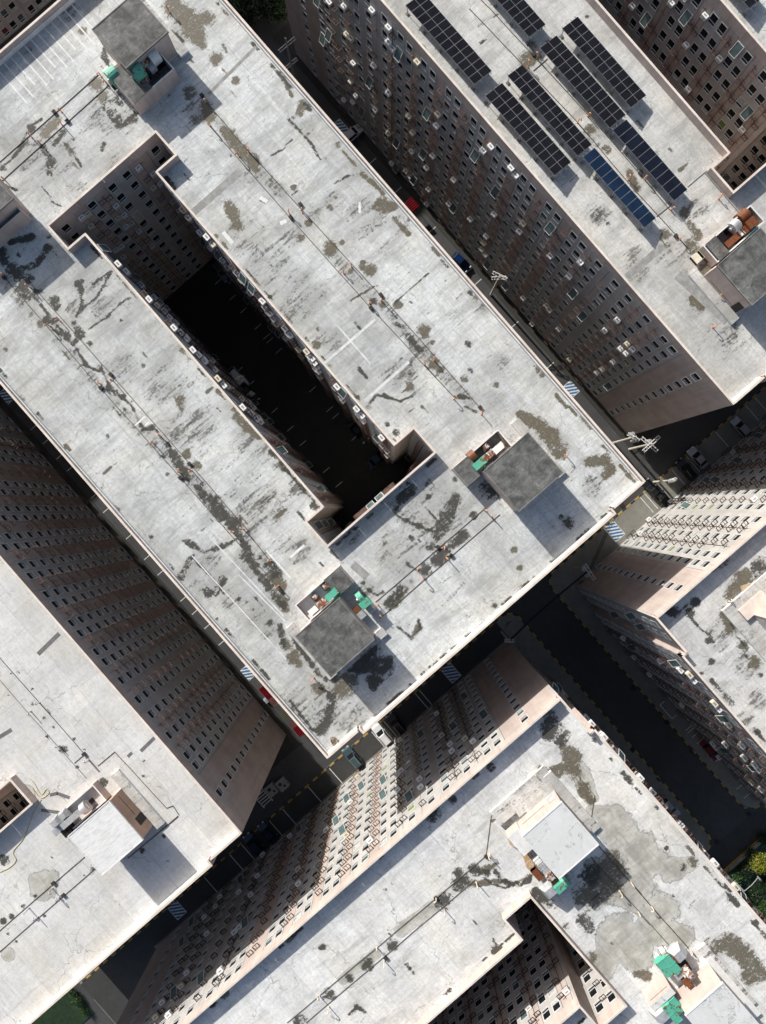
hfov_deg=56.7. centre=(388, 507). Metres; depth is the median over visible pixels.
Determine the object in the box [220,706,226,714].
window
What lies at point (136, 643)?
window
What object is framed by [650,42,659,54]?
window
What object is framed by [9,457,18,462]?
window
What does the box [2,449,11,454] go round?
window
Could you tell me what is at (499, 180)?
window
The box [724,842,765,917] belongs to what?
garden bed
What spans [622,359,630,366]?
window
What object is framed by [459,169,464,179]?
window
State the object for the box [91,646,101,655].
window
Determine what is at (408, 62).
window
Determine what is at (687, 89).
air conditioner
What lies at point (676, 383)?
window
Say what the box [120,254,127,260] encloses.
air conditioner
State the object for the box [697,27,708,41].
window
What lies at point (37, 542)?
window
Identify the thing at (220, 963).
window
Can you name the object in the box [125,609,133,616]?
window
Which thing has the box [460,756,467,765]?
window
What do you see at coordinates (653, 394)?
window
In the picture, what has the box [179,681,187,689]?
window
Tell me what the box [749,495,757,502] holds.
air conditioner
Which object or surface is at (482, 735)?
window
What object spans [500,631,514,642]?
utility pole
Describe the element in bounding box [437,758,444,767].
window
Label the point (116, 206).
air conditioner
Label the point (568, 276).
air conditioner
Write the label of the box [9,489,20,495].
window
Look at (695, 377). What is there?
window
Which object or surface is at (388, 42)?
air conditioner
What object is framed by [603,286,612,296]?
window
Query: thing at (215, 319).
courtyard paving
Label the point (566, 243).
window
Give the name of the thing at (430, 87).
window
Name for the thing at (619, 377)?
window
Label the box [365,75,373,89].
window
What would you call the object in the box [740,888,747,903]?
window
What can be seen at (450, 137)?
window
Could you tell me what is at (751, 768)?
window
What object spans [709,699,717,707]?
air conditioner
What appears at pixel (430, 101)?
window
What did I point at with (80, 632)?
window
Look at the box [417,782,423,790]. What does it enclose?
air conditioner
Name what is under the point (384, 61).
window
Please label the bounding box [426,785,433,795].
window
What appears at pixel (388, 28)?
air conditioner
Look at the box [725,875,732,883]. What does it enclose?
air conditioner
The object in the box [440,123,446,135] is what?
window
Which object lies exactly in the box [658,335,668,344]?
window
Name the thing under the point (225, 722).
window
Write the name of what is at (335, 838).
window
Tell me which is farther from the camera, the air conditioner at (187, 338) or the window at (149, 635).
the window at (149, 635)
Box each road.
[0,0,765,1023]
[707,804,765,868]
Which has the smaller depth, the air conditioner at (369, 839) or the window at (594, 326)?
the air conditioner at (369, 839)
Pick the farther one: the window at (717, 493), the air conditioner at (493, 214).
the window at (717, 493)
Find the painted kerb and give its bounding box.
[723,837,760,871]
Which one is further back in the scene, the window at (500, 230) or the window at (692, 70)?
the window at (500, 230)
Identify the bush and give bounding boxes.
[73,995,81,1004]
[77,1002,83,1010]
[80,1008,87,1016]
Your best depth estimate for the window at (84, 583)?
101.33 m
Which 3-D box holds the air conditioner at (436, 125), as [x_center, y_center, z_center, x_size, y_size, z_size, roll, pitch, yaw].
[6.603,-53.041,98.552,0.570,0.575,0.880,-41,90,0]
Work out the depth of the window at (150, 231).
104.11 m
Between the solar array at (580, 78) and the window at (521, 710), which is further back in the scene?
the window at (521, 710)
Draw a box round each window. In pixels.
[0,9,9,18]
[0,26,10,36]
[0,456,9,461]
[0,489,8,494]
[0,514,10,520]
[0,543,11,550]
[0,814,9,823]
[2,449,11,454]
[2,480,12,486]
[2,505,13,511]
[2,798,12,807]
[3,532,14,539]
[7,2,17,11]
[8,19,17,29]
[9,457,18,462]
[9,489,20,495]
[9,806,19,815]
[10,514,21,520]
[12,481,22,486]
[12,542,22,549]
[12,791,21,800]
[13,505,23,510]
[14,532,25,538]
[16,13,25,23]
[16,561,28,569]
[19,800,28,807]
[20,490,29,495]
[21,514,30,520]
[22,482,31,487]
[23,505,33,510]
[23,541,33,547]
[25,531,35,537]
[25,571,36,579]
[27,3,36,14]
[28,560,39,567]
[29,490,37,495]
[31,482,40,487]
[31,514,40,519]
[33,505,42,510]
[34,540,43,546]
[35,0,43,7]
[36,530,46,536]
[36,570,46,577]
[38,558,49,565]
[40,483,49,488]
[41,514,50,519]
[41,590,53,597]
[42,505,51,510]
[44,539,53,545]
[45,530,55,535]
[47,568,57,574]
[49,557,58,563]
[50,514,58,519]
[50,600,60,607]
[51,505,60,510]
[52,587,62,595]
[53,538,62,544]
[54,529,63,535]
[56,566,66,572]
[58,513,66,518]
[58,556,68,562]
[59,505,68,510]
[60,223,72,233]
[60,597,70,604]
[61,585,72,592]
[62,538,70,543]
[63,529,71,534]
[65,564,75,571]
[66,618,77,626]
[67,505,75,510]
[67,554,76,560]
[70,232,81,240]
[70,537,78,542]
[70,594,80,602]
[71,528,80,533]
[71,583,81,590]
[75,563,83,569]
[75,628,86,636]
[76,553,84,559]
[76,615,86,622]
[79,592,89,599]
[80,581,89,587]
[83,552,92,557]
[83,561,91,567]
[85,612,95,619]
[85,625,95,633]
[87,200,98,211]
[88,590,97,596]
[89,579,98,585]
[91,551,99,556]
[91,560,99,566]
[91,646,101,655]
[94,609,103,616]
[94,621,103,629]
[96,209,107,219]
[97,244,111,255]
[97,577,105,583]
[97,587,105,594]
[98,550,106,555]
[100,642,110,650]
[100,656,110,665]
[102,606,111,613]
[103,618,111,625]
[104,575,112,581]
[104,585,112,591]
[105,218,115,228]
[107,182,118,193]
[109,638,119,646]
[109,652,119,660]
[110,603,119,610]
[110,615,119,622]
[111,573,119,579]
[111,583,119,589]
[113,227,123,236]
[116,192,126,202]
[117,635,126,642]
[117,648,126,656]
[117,674,127,684]
[118,572,125,577]
[118,581,126,587]
[118,601,126,607]
[118,612,126,619]
[121,169,132,181]
[121,234,130,243]
[124,201,134,212]
[125,598,132,605]
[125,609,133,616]
[125,644,134,652]
[125,669,134,679]
[126,631,133,638]
[128,242,137,250]
[129,180,140,191]
[131,210,144,223]
[131,274,142,281]
[131,596,139,602]
[132,607,139,613]
[132,628,140,635]
[132,1005,141,1017]
[133,640,141,647]
[133,665,142,673]
[133,694,143,703]
[137,190,147,200]
[138,594,145,600]
[139,219,148,227]
[139,625,147,631]
[139,636,148,644]
[140,660,149,669]
[141,688,150,697]
[143,1011,152,1023]
[145,199,154,208]
[145,602,151,608]
[145,622,153,628]
[146,226,154,235]
[146,633,154,640]
[146,708,155,718]
[147,656,155,664]
[149,683,157,692]
[149,998,158,1010]
[150,144,160,156]
[151,619,158,625]
[152,207,161,217]
[153,630,160,636]
[154,652,161,660]
[154,702,163,712]
[156,678,164,686]
[156,984,165,996]
[158,155,167,165]
[158,216,167,224]
[159,627,165,633]
[160,648,167,655]
[161,697,169,705]
[162,673,170,681]
[164,624,171,630]
[164,729,174,739]
[164,1002,173,1014]
[166,645,173,652]
[167,691,176,700]
[168,669,176,677]
[170,984,178,1000]
[171,641,178,648]
[171,722,180,732]
[173,686,181,694]
[173,1014,181,1023]
[174,665,181,672]
[177,999,187,1013]
[178,716,186,725]
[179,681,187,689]
[180,661,187,668]
[182,749,191,760]
[184,710,192,719]
[184,984,193,997]
[185,677,192,684]
[185,1002,195,1016]
[189,742,197,752]
[190,672,197,680]
[190,705,197,713]
[190,971,198,983]
[191,759,200,770]
[192,986,201,1000]
[195,669,202,675]
[195,699,202,707]
[195,735,203,744]
[195,959,203,970]
[197,752,205,761]
[197,969,206,986]
[200,665,206,671]
[200,694,207,702]
[200,728,208,738]
[200,946,208,958]
[203,744,211,754]
[204,959,212,971]
[205,690,212,697]
[205,985,214,999]
[206,722,213,731]
[208,737,216,747]
[211,716,218,725]
[211,973,218,983]
[214,249,223,261]
[214,731,221,740]
[215,711,222,719]
[215,786,223,797]
[216,958,224,969]
[218,726,225,734]
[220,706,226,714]
[220,777,228,788]
[221,944,229,956]
[223,719,229,728]
[223,969,232,983]
[224,701,230,708]
[225,770,233,779]
[227,714,233,722]
[229,955,237,967]
[230,762,237,772]
[231,709,237,716]
[234,755,241,764]
[234,942,242,954]
[234,960,243,973]
[238,929,246,941]
[238,946,247,960]
[239,271,248,285]
[239,748,245,757]
[241,915,250,929]
[243,742,249,751]
[243,934,251,946]
[247,281,256,294]
[247,736,253,745]
[247,921,255,933]
[250,731,256,738]
[251,910,259,921]
[254,725,259,733]
[255,899,262,910]
[264,934,273,947]
[268,921,276,934]
[272,909,279,920]
[275,897,283,909]
[275,925,283,938]
[276,445,287,455]
[278,887,285,898]
[278,912,286,925]
[281,877,288,887]
[281,901,289,913]
[284,889,292,901]
[293,909,301,922]
[296,897,304,909]
[299,886,306,897]
[300,0,305,9]
[302,875,308,885]
[303,900,311,913]
[304,865,311,875]
[306,855,313,865]
[306,890,313,900]
[308,877,316,889]
[311,868,317,877]
[313,0,321,8]
[313,520,324,529]
[313,858,319,867]
[316,484,325,493]
[318,7,323,18]
[320,20,325,31]
[321,519,329,527]
[322,885,329,897]
[323,0,329,14]
[324,28,332,42]
[324,873,331,885]
[325,14,331,27]
[326,862,333,873]
[328,853,334,863]
[330,843,336,852]
[331,834,337,843]
[332,877,339,888]
[334,864,341,876]
[336,854,342,865]
[337,387,347,398]
[337,823,346,836]
[337,844,344,855]
[338,5,343,18]
[339,18,344,31]
[341,33,346,45]
[342,45,347,57]
[351,860,358,871]
[352,849,359,860]
[353,0,358,9]
[353,840,359,850]
[354,10,359,23]
[354,830,360,840]
[355,24,360,37]
[355,821,361,831]
[356,38,361,50]
[356,50,361,62]
[356,812,362,822]
[357,62,362,74]
[361,852,368,863]
[362,843,368,852]
[363,823,369,832]
[363,831,369,841]
[364,814,370,823]
[365,0,370,6]
[365,8,370,22]
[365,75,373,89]
[366,24,371,37]
[366,37,371,50]
[366,501,374,508]
[367,51,372,62]
[368,64,372,75]
[372,433,379,442]
[375,492,383,500]
[378,788,386,800]
[380,807,386,817]
[380,816,386,826]
[380,825,386,836]
[380,835,386,846]
[381,12,387,24]
[381,27,387,39]
[381,799,386,808]
[382,42,387,55]
[382,55,387,68]
[382,68,387,79]
[382,80,387,90]
[382,91,387,102]
[390,799,395,809]
[390,808,396,818]
[390,817,396,827]
[390,827,396,837]
[393,45,402,62]
[396,73,401,84]
[396,84,401,96]
[396,96,401,107]
[396,107,400,118]
[397,30,403,45]
[397,62,402,72]
[403,115,408,126]
[404,82,410,94]
[404,93,409,105]
[404,789,413,803]
[405,55,411,69]
[405,68,410,82]
[406,40,412,55]
[406,770,411,778]
[406,777,412,786]
[408,802,414,812]
[408,811,415,821]
[415,130,420,139]
[416,119,421,130]
[417,97,423,108]
[417,108,421,119]
[418,84,424,97]
[419,72,425,84]
[420,58,426,71]
[422,106,431,120]
[422,138,427,149]
[422,756,428,763]
[423,128,428,138]
[423,762,429,770]
[424,120,430,127]
[424,769,430,778]
[425,777,431,786]
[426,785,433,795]
[427,94,432,105]
[427,794,434,804]
[428,81,433,95]
[429,68,435,81]
[435,744,441,753]
[436,154,441,163]
[436,751,442,759]
[437,144,442,155]
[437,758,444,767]
[439,133,444,145]
[439,765,445,774]
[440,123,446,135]
[440,773,447,783]
[442,111,447,123]
[442,781,449,791]
[443,99,449,112]
[443,162,448,172]
[445,86,451,100]
[445,153,450,162]
[446,142,452,153]
[448,132,454,143]
[449,1017,455,1023]
[450,121,456,133]
[452,109,458,121]
[453,729,459,737]
[454,97,460,109]
[454,735,460,743]
[455,186,460,196]
[456,741,463,750]
[457,178,462,188]
[457,1010,464,1021]
[458,748,465,757]
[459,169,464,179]
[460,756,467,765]
[461,160,466,170]
[462,194,467,204]
[463,149,469,160]
[463,763,470,773]
[464,186,470,196]
[465,138,471,150]
[466,177,472,187]
[467,127,473,139]
[468,169,474,178]
[469,115,476,128]
[469,148,479,163]
[470,160,477,169]
[470,714,476,721]
[472,720,479,727]
[474,995,481,1007]
[475,137,482,148]
[475,210,481,219]
[475,725,481,734]
[477,732,484,740]
[477,1008,484,1022]
[478,125,485,137]
[478,202,483,212]
[478,708,488,719]
[480,193,486,203]
[480,739,487,748]
[482,219,488,227]
[482,746,490,755]
[483,185,488,195]
[483,988,490,1000]
[484,718,491,726]
[485,176,491,187]
[485,210,491,220]
[485,1000,493,1014]
[487,202,494,211]
[487,724,494,732]
[488,166,495,177]
[488,1016,496,1023]
[490,185,500,198]
[490,196,496,203]
[490,730,497,739]
[491,155,498,167]
[493,737,501,746]
[494,144,501,156]
[496,175,503,186]
[496,233,501,242]
[498,226,504,235]
[499,973,507,985]
[500,165,507,176]
[501,219,508,228]
[502,686,509,693]
[502,986,510,999]
[503,154,510,165]
[503,242,508,250]
[504,210,511,220]
[505,691,512,698]
[506,235,512,243]
[506,1000,514,1013]
[508,202,514,212]
[508,696,516,704]
[508,966,515,977]
[509,228,515,236]
[509,1015,517,1023]
[511,192,518,204]
[511,979,519,991]
[512,219,519,228]
[512,702,519,710]
[515,183,522,195]
[515,992,523,1005]
[516,211,523,220]
[516,258,522,266]
[516,708,523,716]
[519,172,527,185]
[519,203,527,213]
[519,250,525,259]
[519,714,528,722]
[519,1008,527,1021]
[523,193,531,204]
[523,244,529,252]
[523,266,529,274]
[525,950,532,962]
[526,236,533,246]
[527,259,533,267]
[528,183,535,194]
[528,963,536,975]
[530,228,537,238]
[530,252,537,261]
[532,977,541,990]
[533,943,541,955]
[534,245,541,254]
[535,220,542,230]
[536,281,542,289]
[537,956,545,968]
[537,991,545,1005]
[538,238,546,247]
[539,211,547,222]
[540,274,547,283]
[541,1006,550,1020]
[542,969,550,982]
[543,201,552,213]
[543,231,550,239]
[543,289,550,297]
[544,221,555,235]
[544,268,551,277]
[546,983,555,996]
[547,284,554,292]
[548,262,556,271]
[550,682,558,693]
[551,998,560,1012]
[552,211,561,223]
[552,277,558,286]
[553,255,560,264]
[556,271,563,280]
[556,305,563,312]
[558,247,566,257]
[561,264,568,273]
[561,299,568,307]
[563,239,571,250]
[566,257,574,266]
[567,287,578,299]
[568,230,577,241]
[570,321,577,328]
[571,249,580,259]
[571,948,577,956]
[575,281,583,290]
[576,957,585,969]
[577,240,586,251]
[577,310,587,321]
[581,274,589,284]
[581,332,587,340]
[581,971,591,983]
[585,304,593,313]
[585,328,593,335]
[587,267,595,277]
[587,985,597,997]
[591,299,599,307]
[591,323,598,331]
[593,259,602,270]
[593,1000,603,1013]
[595,349,602,356]
[596,318,604,326]
[597,292,605,301]
[599,978,605,987]
[601,346,608,353]
[602,312,611,321]
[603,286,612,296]
[605,990,616,1003]
[606,341,614,349]
[609,306,617,315]
[609,367,617,373]
[609,609,619,617]
[610,279,619,289]
[612,336,621,344]
[614,0,622,12]
[615,300,624,309]
[616,363,623,370]
[617,375,624,381]
[619,331,627,339]
[619,749,624,762]
[622,293,632,303]
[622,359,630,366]
[623,371,630,378]
[624,610,636,619]
[625,326,635,334]
[626,643,636,650]
[628,17,637,29]
[628,355,636,362]
[629,368,637,374]
[633,321,642,329]
[634,574,643,579]
[634,621,646,630]
[635,2,644,16]
[635,25,644,37]
[635,350,643,358]
[636,363,644,371]
[636,397,644,403]
[639,11,652,27]
[640,315,650,324]
[641,575,650,581]
[642,345,651,354]
[643,359,652,367]
[643,394,650,401]
[648,577,658,583]
[649,340,659,349]
[650,0,659,11]
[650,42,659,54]
[650,355,659,363]
[650,391,658,398]
[656,579,666,585]
[657,29,667,42]
[657,51,666,63]
[657,388,665,395]
[657,553,666,559]
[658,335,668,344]
[658,350,668,359]
[664,384,674,392]
[664,582,674,588]
[665,14,675,28]
[665,38,674,50]
[665,554,675,560]
[666,345,677,354]
[666,546,675,551]
[667,657,681,667]
[672,67,681,80]
[672,381,682,388]
[672,556,682,561]
[672,584,683,590]
[673,0,684,14]
[673,23,683,37]
[674,547,684,552]
[676,530,685,535]
[678,9,692,26]
[679,76,689,88]
[680,55,689,68]
[680,501,691,508]
[681,377,691,385]
[681,548,692,553]
[681,557,691,563]
[687,64,697,76]
[688,41,699,55]
[689,559,700,565]
[690,372,701,381]
[690,549,701,555]
[691,0,701,8]
[691,531,701,536]
[694,93,703,105]
[696,51,706,64]
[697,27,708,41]
[697,840,703,852]
[699,560,711,567]
[700,532,711,537]
[700,550,711,556]
[701,102,711,114]
[701,476,710,483]
[702,81,713,94]
[706,36,716,50]
[706,504,715,509]
[707,12,718,27]
[709,476,720,483]
[709,515,720,520]
[709,532,720,538]
[709,551,721,558]
[710,90,720,102]
[712,68,722,81]
[712,490,723,495]
[713,504,724,509]
[715,22,727,36]
[715,713,730,722]
[716,119,726,130]
[717,745,729,753]
[719,78,730,90]
[719,515,729,520]
[719,533,730,539]
[721,55,733,68]
[722,504,733,509]
[723,128,733,139]
[725,108,735,120]
[728,40,743,58]
[728,516,740,521]
[729,65,741,78]
[729,534,741,540]
[730,489,741,494]
[731,456,743,464]
[732,504,743,509]
[733,117,743,128]
[735,96,746,108]
[739,105,754,120]
[739,154,749,164]
[739,489,750,494]
[739,516,751,521]
[740,51,752,65]
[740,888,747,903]
[742,504,753,509]
[745,83,757,96]
[745,469,755,474]
[746,163,756,172]
[746,765,755,771]
[748,145,759,155]
[750,488,761,493]
[750,516,763,522]
[752,432,764,439]
[752,504,764,509]
[754,92,765,105]
[754,468,765,473]
[756,69,765,83]
[756,153,765,163]
[759,135,765,146]
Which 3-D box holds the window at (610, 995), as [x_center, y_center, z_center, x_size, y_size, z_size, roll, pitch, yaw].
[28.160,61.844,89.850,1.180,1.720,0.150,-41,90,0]
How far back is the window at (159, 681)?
98.57 m
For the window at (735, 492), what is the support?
in the apartment block at (676, 574)
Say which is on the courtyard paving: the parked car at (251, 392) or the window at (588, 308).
the parked car at (251, 392)
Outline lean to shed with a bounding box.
[258,685,304,736]
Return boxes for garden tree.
[227,0,245,9]
[236,0,257,26]
[244,0,278,22]
[267,0,287,23]
[725,869,745,886]
[745,851,765,874]
[755,900,765,918]
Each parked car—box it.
[226,366,249,384]
[238,382,259,401]
[242,832,263,855]
[257,821,278,844]
[342,745,363,768]
[344,124,363,141]
[347,420,368,443]
[366,450,383,468]
[371,722,392,745]
[385,712,406,735]
[451,251,470,272]
[642,478,660,501]
[656,485,668,507]
[660,795,680,817]
[675,457,697,480]
[686,446,708,469]
[700,738,717,761]
[730,416,751,437]
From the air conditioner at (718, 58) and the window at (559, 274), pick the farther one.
the window at (559, 274)
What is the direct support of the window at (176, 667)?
in the apartment block at (116, 673)
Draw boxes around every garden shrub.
[736,863,752,878]
[744,846,757,860]
[747,889,765,905]
[754,829,765,849]
[755,875,765,893]
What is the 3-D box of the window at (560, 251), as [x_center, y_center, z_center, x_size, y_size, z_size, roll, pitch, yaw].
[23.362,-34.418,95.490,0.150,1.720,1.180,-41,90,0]
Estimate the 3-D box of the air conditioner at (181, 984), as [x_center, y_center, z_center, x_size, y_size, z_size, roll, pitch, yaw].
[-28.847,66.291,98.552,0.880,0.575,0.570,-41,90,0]
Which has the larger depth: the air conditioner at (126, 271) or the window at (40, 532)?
the window at (40, 532)
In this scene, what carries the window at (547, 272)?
in the apartment block at (690, 326)
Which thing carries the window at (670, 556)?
in the apartment block at (676, 574)
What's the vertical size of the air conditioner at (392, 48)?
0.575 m
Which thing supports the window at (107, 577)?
in the apartment block at (116, 673)
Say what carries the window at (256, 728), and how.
in the apartment block at (116, 673)
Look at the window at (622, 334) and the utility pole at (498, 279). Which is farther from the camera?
the utility pole at (498, 279)
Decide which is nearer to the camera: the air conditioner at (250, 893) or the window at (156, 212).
the window at (156, 212)
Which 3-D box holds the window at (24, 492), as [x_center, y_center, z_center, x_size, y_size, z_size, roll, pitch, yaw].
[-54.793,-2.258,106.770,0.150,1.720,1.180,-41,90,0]
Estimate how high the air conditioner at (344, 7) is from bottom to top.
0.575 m
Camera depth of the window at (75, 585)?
98.48 m
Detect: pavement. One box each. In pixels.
[0,396,302,800]
[80,613,719,1022]
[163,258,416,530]
[272,22,667,452]
[549,385,765,816]
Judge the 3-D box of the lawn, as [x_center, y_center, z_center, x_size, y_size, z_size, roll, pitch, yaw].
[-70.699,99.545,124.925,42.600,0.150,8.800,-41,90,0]
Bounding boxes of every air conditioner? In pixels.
[78,214,86,221]
[84,210,92,218]
[87,223,95,230]
[112,203,120,210]
[112,246,120,253]
[114,260,122,268]
[118,243,125,250]
[120,212,128,219]
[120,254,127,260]
[123,223,130,230]
[123,267,130,275]
[128,220,135,227]
[135,164,142,172]
[135,228,142,235]
[145,295,153,303]
[150,170,157,178]
[150,184,157,192]
[152,1011,159,1020]
[154,302,161,309]
[157,180,163,188]
[158,997,165,1005]
[164,1010,172,1018]
[170,198,176,205]
[170,324,178,332]
[177,981,184,989]
[183,967,190,975]
[184,335,190,342]
[189,346,196,354]
[196,229,203,236]
[196,351,202,358]
[201,357,208,364]
[202,233,210,241]
[203,929,209,936]
[209,240,216,248]
[212,366,218,373]
[214,375,221,382]
[216,965,224,974]
[220,381,227,388]
[231,928,237,935]
[235,922,241,929]
[239,403,246,410]
[247,890,253,897]
[259,297,265,305]
[281,325,288,332]
[287,331,293,338]
[294,864,300,871]
[294,879,301,886]
[302,348,310,355]
[308,354,315,362]
[322,826,328,832]
[325,0,332,7]
[333,383,339,390]
[340,2,347,11]
[342,830,349,837]
[343,31,349,39]
[347,79,353,85]
[348,34,353,43]
[350,59,355,67]
[353,405,359,412]
[358,412,365,419]
[366,835,373,843]
[368,6,375,15]
[370,62,376,70]
[372,106,377,113]
[377,434,384,441]
[384,23,391,32]
[384,38,391,47]
[385,89,391,96]
[389,45,395,53]
[394,785,400,792]
[405,113,411,120]
[409,129,415,136]
[413,58,420,67]
[416,774,422,782]
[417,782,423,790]
[429,152,435,159]
[433,122,439,129]
[434,110,440,118]
[446,740,452,746]
[448,746,454,753]
[450,176,456,183]
[461,734,467,741]
[469,737,476,744]
[479,146,486,155]
[487,142,493,151]
[491,211,496,218]
[506,164,514,172]
[511,171,518,180]
[515,228,522,235]
[519,220,525,227]
[524,1002,531,1011]
[546,252,553,259]
[562,986,570,995]
[565,273,571,280]
[576,258,583,266]
[600,327,607,333]
[600,732,607,740]
[613,317,620,323]
[616,345,623,352]
[622,350,628,357]
[623,341,629,347]
[628,2,635,10]
[628,345,635,352]
[636,773,644,781]
[648,787,656,795]
[667,0,674,8]
[676,667,683,673]
[682,41,689,49]
[684,86,691,94]
[685,671,693,678]
[689,677,697,684]
[700,11,708,21]
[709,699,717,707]
[710,858,718,866]
[714,705,722,712]
[715,54,722,63]
[722,741,728,747]
[724,723,732,728]
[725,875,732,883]
[731,882,739,890]
[737,741,745,749]
[738,126,745,134]
[740,754,747,761]
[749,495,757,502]
[750,761,758,768]
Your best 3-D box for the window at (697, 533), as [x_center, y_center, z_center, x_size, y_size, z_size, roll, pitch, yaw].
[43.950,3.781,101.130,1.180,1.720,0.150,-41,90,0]
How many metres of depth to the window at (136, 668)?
95.68 m
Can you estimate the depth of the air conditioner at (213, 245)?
89.82 m
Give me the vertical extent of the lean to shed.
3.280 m
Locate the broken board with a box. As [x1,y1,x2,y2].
[740,583,750,591]
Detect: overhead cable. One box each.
[510,571,586,640]
[587,444,654,573]
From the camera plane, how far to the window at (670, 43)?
98.40 m
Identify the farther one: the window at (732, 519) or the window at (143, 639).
the window at (143, 639)
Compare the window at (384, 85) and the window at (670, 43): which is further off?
the window at (384, 85)
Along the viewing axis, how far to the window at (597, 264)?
90.01 m
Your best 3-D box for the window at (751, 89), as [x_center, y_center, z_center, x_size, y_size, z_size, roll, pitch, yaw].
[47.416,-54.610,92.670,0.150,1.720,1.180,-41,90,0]
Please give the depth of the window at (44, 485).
115.44 m
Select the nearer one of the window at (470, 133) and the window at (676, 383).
the window at (470, 133)
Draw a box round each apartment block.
[0,0,50,43]
[0,0,645,758]
[0,406,285,1023]
[117,641,765,1023]
[285,0,765,433]
[575,415,765,807]
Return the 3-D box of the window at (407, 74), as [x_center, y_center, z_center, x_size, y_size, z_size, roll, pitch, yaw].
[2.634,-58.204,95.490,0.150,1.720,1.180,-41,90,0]
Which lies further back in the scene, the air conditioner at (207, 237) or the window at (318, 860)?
the window at (318, 860)
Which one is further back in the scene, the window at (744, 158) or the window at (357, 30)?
the window at (744, 158)
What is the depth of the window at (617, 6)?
101.22 m
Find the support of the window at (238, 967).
in the apartment block at (536, 846)
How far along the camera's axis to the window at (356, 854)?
92.89 m
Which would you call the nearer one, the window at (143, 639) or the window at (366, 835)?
the window at (366, 835)
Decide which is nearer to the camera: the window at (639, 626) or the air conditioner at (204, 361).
the air conditioner at (204, 361)
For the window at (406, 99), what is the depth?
101.20 m
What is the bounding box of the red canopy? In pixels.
[404,197,419,212]
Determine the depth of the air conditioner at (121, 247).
101.10 m
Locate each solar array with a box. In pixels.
[405,0,491,90]
[484,82,570,180]
[493,0,545,44]
[506,64,591,161]
[538,35,625,133]
[559,17,645,113]
[580,147,655,231]
[609,119,686,205]
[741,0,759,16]
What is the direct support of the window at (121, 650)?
in the apartment block at (116, 673)
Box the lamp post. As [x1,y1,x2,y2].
[734,876,760,891]
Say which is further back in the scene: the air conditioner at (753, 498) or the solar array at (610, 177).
the air conditioner at (753, 498)
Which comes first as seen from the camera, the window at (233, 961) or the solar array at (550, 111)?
the solar array at (550, 111)
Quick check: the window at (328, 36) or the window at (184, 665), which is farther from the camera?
the window at (184, 665)
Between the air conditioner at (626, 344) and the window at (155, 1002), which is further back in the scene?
the window at (155, 1002)
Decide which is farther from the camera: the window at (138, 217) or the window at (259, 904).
the window at (259, 904)
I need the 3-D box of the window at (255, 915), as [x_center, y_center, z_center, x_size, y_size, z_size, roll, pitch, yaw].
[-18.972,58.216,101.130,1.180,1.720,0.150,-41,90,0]
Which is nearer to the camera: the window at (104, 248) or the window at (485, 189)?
the window at (104, 248)
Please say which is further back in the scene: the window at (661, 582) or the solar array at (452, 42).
the window at (661, 582)
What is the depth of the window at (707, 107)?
101.28 m
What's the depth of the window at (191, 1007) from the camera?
90.04 m
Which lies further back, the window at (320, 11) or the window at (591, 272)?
the window at (320, 11)
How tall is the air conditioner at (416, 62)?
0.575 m
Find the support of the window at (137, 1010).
in the apartment block at (536, 846)
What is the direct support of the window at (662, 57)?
in the apartment block at (690, 326)
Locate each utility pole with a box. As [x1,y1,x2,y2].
[278,37,297,78]
[490,271,507,295]
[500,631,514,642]
[572,563,595,580]
[612,432,639,443]
[628,435,660,452]
[653,477,677,482]
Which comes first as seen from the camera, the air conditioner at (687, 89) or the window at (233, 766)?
the window at (233, 766)
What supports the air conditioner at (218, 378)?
on the apartment block at (514, 486)
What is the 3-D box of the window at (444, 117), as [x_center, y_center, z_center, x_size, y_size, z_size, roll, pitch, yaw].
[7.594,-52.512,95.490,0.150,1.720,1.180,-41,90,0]
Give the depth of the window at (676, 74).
101.20 m
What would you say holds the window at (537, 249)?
in the apartment block at (690, 326)
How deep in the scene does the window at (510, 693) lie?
101.43 m
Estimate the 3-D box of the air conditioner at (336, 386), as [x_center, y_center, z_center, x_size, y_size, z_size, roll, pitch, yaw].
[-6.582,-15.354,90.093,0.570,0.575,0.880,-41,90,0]
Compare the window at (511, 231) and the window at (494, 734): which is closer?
the window at (494, 734)
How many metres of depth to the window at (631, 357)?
101.35 m
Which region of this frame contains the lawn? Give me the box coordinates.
[31,988,93,1023]
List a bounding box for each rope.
[1,800,40,871]
[30,779,48,797]
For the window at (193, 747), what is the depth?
92.87 m
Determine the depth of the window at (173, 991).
98.28 m
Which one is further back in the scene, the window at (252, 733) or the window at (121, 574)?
the window at (121, 574)
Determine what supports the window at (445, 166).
in the apartment block at (690, 326)
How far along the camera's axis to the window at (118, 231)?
98.44 m
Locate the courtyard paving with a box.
[165,259,402,519]
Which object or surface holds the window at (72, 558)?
in the apartment block at (116, 673)
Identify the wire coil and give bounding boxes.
[330,737,338,745]
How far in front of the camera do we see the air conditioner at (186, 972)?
101.10 m
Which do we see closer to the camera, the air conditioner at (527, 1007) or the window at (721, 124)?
the air conditioner at (527, 1007)
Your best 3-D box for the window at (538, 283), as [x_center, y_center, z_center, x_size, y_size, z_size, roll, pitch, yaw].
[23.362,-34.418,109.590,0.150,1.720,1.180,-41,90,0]
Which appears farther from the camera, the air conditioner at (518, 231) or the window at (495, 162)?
the air conditioner at (518, 231)
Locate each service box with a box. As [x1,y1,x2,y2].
[264,781,278,797]
[275,776,289,791]
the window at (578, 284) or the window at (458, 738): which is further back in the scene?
the window at (458, 738)
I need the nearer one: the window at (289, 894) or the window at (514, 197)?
the window at (514, 197)
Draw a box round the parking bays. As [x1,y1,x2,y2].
[81,623,508,1023]
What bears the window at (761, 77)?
in the apartment block at (690, 326)

